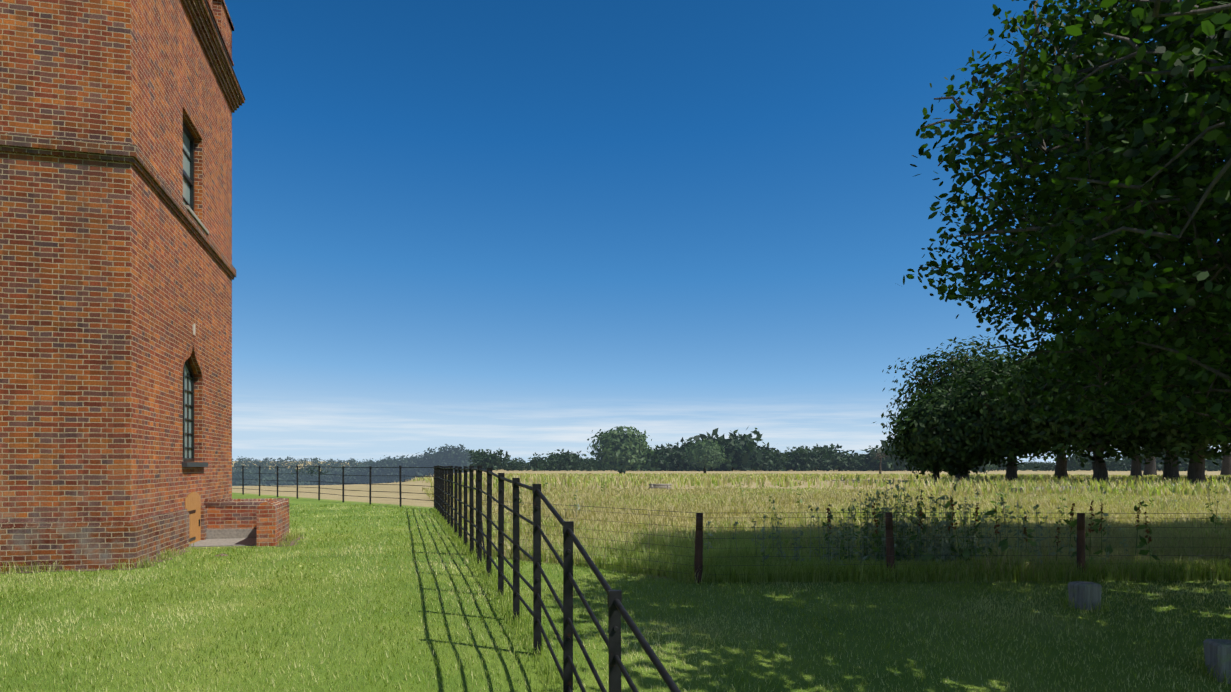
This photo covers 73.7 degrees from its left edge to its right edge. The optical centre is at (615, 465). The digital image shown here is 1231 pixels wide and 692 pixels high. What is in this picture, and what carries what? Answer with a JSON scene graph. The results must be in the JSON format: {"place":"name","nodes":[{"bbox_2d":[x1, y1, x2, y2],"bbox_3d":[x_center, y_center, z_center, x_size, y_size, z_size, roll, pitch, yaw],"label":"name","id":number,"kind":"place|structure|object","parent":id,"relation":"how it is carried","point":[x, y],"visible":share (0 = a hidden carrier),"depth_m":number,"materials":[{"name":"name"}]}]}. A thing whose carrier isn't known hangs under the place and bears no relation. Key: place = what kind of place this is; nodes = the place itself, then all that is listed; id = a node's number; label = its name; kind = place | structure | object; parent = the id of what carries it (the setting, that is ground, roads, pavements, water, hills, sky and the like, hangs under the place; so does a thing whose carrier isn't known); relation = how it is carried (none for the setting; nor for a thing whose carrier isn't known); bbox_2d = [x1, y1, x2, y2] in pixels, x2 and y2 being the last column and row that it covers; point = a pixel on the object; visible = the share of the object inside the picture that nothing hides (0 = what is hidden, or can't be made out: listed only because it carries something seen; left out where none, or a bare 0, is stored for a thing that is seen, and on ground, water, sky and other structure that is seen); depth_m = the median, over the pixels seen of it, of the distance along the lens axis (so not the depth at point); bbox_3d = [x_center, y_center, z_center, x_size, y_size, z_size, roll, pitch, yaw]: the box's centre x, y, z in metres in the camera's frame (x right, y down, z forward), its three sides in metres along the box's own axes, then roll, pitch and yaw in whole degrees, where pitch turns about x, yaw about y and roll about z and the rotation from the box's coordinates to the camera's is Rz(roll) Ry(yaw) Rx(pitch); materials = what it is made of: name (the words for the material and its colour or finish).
{"place":"outdoors","nodes":[
{"label":"outdoors","id":0,"kind":"place"},
{"bbox_2d":[0,0,231,521],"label":"tower brick walls","id":1,"kind":"structure","parent":0,"point":[115,282],"depth_m":9.21,"materials":[{"name":"red brick"}]},
{"bbox_2d":[181,332,203,381],"bbox_3d":[-6.245,-1.685,12.142,0.001,0.780,1.467,0,0,-15],"label":"window hood mould","id":2,"kind":"object","parent":1,"relation":"attached to","point":[187,355],"visible":0.96,"depth_m":12.09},
{"bbox_2d":[182,121,208,543],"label":"tower windows","id":3,"kind":"structure","parent":1,"relation":"in","point":[193,503],"depth_m":12.37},
{"bbox_2d":[0,461,1230,691],"bbox_3d":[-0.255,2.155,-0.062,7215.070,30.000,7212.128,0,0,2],"label":"terrain","id":4,"kind":"structure","parent":0,"point":[360,497],"depth_m":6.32,"materials":[{"name":"green plant"}]},
{"bbox_2d":[0,0,245,571],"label":"stone molding","id":5,"kind":"structure","parent":4,"relation":"on","point":[77,545],"depth_m":9.20,"materials":[{"name":"brown brick"}]},
{"bbox_2d":[0,535,303,573],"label":"bare earth","id":6,"kind":"structure","parent":4,"relation":"on","point":[291,544],"depth_m":9.94,"materials":[{"name":"soil"}]},
{"bbox_2d":[188,529,256,546],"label":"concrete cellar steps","id":7,"kind":"structure","parent":4,"relation":"on","point":[229,537],"depth_m":12.77,"materials":[{"name":"grey concrete"}]},
{"bbox_2d":[203,498,288,546],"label":"low brick wall","id":8,"kind":"structure","parent":4,"relation":"on","point":[267,519],"depth_m":12.85,"materials":[{"name":"red brick"}]},
{"bbox_2d":[233,465,680,691],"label":"metal fence","id":9,"kind":"object","parent":4,"relation":"on","point":[443,492],"visible":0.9,"depth_m":5.55,"materials":[{"name":"black metal"}]},
{"bbox_2d":[476,470,485,559],"bbox_3d":[-1.684,0.702,10.229,0.092,1.305,0.853,0,0,-12],"label":"fence post","id":10,"kind":"object","parent":4,"relation":"on","point":[476,519],"visible":0.17,"depth_m":10.57,"materials":[{"name":"black metal"}]},
{"bbox_2d":[0,527,1229,678],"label":"uncut tuft tips","id":11,"kind":"object","parent":4,"relation":"on","point":[290,534],"visible":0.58,"depth_m":8.80,"materials":[{"name":"plant"}]},
{"bbox_2d":[1,532,1230,685],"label":"uncut tufts","id":12,"kind":"object","parent":4,"relation":"on","point":[145,565],"visible":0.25,"depth_m":8.81,"materials":[{"name":"plant"}]},
{"bbox_2d":[587,426,657,474],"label":"field oak tree","id":13,"kind":"object","parent":4,"relation":"on","point":[628,447],"depth_m":150.26,"materials":[{"name":"green plant"}]},
{"bbox_2d":[649,484,671,489],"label":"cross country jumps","id":14,"kind":"object","parent":4,"relation":"on","point":[652,486],"visible":0.65,"depth_m":37.01,"materials":[{"name":"wood"}]},
{"bbox_2d":[681,438,726,473],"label":"field oak tree","id":15,"kind":"object","parent":4,"relation":"on","point":[709,452],"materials":[{"name":"green plant"}]},
{"bbox_2d":[263,427,1222,482],"bbox_3d":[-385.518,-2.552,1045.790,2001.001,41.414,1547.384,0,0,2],"label":"distant tree line","id":16,"kind":"object","parent":4,"relation":"on","point":[743,453],"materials":[{"name":"green plant"}]},
{"bbox_2d":[232,444,472,485],"bbox_3d":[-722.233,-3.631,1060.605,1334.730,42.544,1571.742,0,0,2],"label":"woodland leaves","id":17,"kind":"object","parent":16,"relation":"attached to","point":[453,456],"visible":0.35,"depth_m":421.06,"materials":[{"name":"green plant"}]},
{"bbox_2d":[482,500,1230,574],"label":"stock fence wire netting","id":18,"kind":"object","parent":4,"relation":"on","point":[649,534],"visible":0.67,"depth_m":8.68,"materials":[{"name":"grey metal"}]},
{"bbox_2d":[519,475,1222,568],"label":"weeds","id":19,"kind":"object","parent":4,"relation":"on","point":[947,547],"visible":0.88,"depth_m":9.50,"materials":[{"name":"green plant"}]},
{"bbox_2d":[873,451,889,473],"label":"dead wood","id":20,"kind":"object","parent":4,"relation":"on","point":[880,457],"visible":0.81,"depth_m":291.21,"materials":[{"name":"wood"}]},
{"bbox_2d":[694,513,1085,582],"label":"fence posts","id":21,"kind":"object","parent":4,"relation":"on","point":[1080,546],"visible":0.71,"depth_m":8.62,"materials":[{"name":"brown wood"}]},
{"bbox_2d":[873,385,1019,482],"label":"oak tree","id":22,"kind":"object","parent":4,"relation":"on","point":[940,449],"depth_m":55.83,"materials":[{"name":"green plant"}]},
{"bbox_2d":[881,336,1039,480],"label":"oak tree","id":23,"kind":"object","parent":4,"relation":"on","point":[945,368],"depth_m":65.92,"materials":[{"name":"green plant"}]},
{"bbox_2d":[969,460,1001,473],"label":"field oak tree","id":24,"kind":"object","parent":4,"relation":"on","point":[985,467],"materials":[{"name":"plant"}]},
{"bbox_2d":[932,350,1092,480],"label":"oak tree","id":25,"kind":"object","parent":4,"relation":"on","point":[988,430],"depth_m":53.09,"materials":[{"name":"green plant"}]},
{"bbox_2d":[1009,486,1089,491],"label":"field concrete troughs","id":26,"kind":"object","parent":4,"relation":"on","point":[1021,488],"visible":0.06,"depth_m":32.33,"materials":[{"name":"grey concrete"}]},
{"bbox_2d":[900,0,1230,464],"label":"oak tree","id":27,"kind":"object","parent":4,"relation":"on","point":[1140,122],"depth_m":6.58,"materials":[{"name":"green plant"}]},
{"bbox_2d":[1028,351,1113,479],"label":"oak tree","id":28,"kind":"object","parent":4,"relation":"on","point":[1060,467],"depth_m":75.56,"materials":[{"name":"plant"}]},
{"bbox_2d":[986,322,1209,481],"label":"oak tree","id":29,"kind":"object","parent":4,"relation":"on","point":[1064,436],"depth_m":47.31,"materials":[{"name":"green plant"}]},
{"bbox_2d":[1110,440,1164,477],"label":"oak tree","id":30,"kind":"object","parent":4,"relation":"on","point":[1136,470],"depth_m":96.13,"materials":[{"name":"plant"}]},
{"bbox_2d":[1068,581,1230,683],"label":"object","id":31,"kind":"object","parent":4,"relation":"on","point":[1217,653],"visible":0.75,"depth_m":5.79,"materials":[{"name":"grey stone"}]},
{"bbox_2d":[1143,448,1156,474],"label":"oak tree","id":32,"kind":"object","parent":4,"relation":"on","point":[1149,468],"depth_m":262.83,"materials":[{"name":"plant"}]},
{"bbox_2d":[1096,308,1230,484],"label":"oak tree","id":33,"kind":"object","parent":4,"relation":"on","point":[1171,438],"depth_m":44.14,"materials":[{"name":"green plant"}]},
{"bbox_2d":[1122,323,1230,480],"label":"oak tree","id":34,"kind":"object","parent":4,"relation":"on","point":[1169,471],"depth_m":61.78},
{"bbox_2d":[1214,446,1230,474],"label":"oak tree","id":35,"kind":"object","parent":4,"relation":"on","point":[1226,467],"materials":[{"name":"plant"}]},
{"bbox_2d":[224,0,1229,462],"label":"sky","id":36,"kind":"structure","parent":0,"point":[520,228],"materials":[{"name":"blue"}]},
{"bbox_2d":[410,473,1230,691],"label":"tall grass","id":37,"kind":"structure","parent":0,"point":[1032,576],"depth_m":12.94,"materials":[{"name":"green plant"}]}
]}

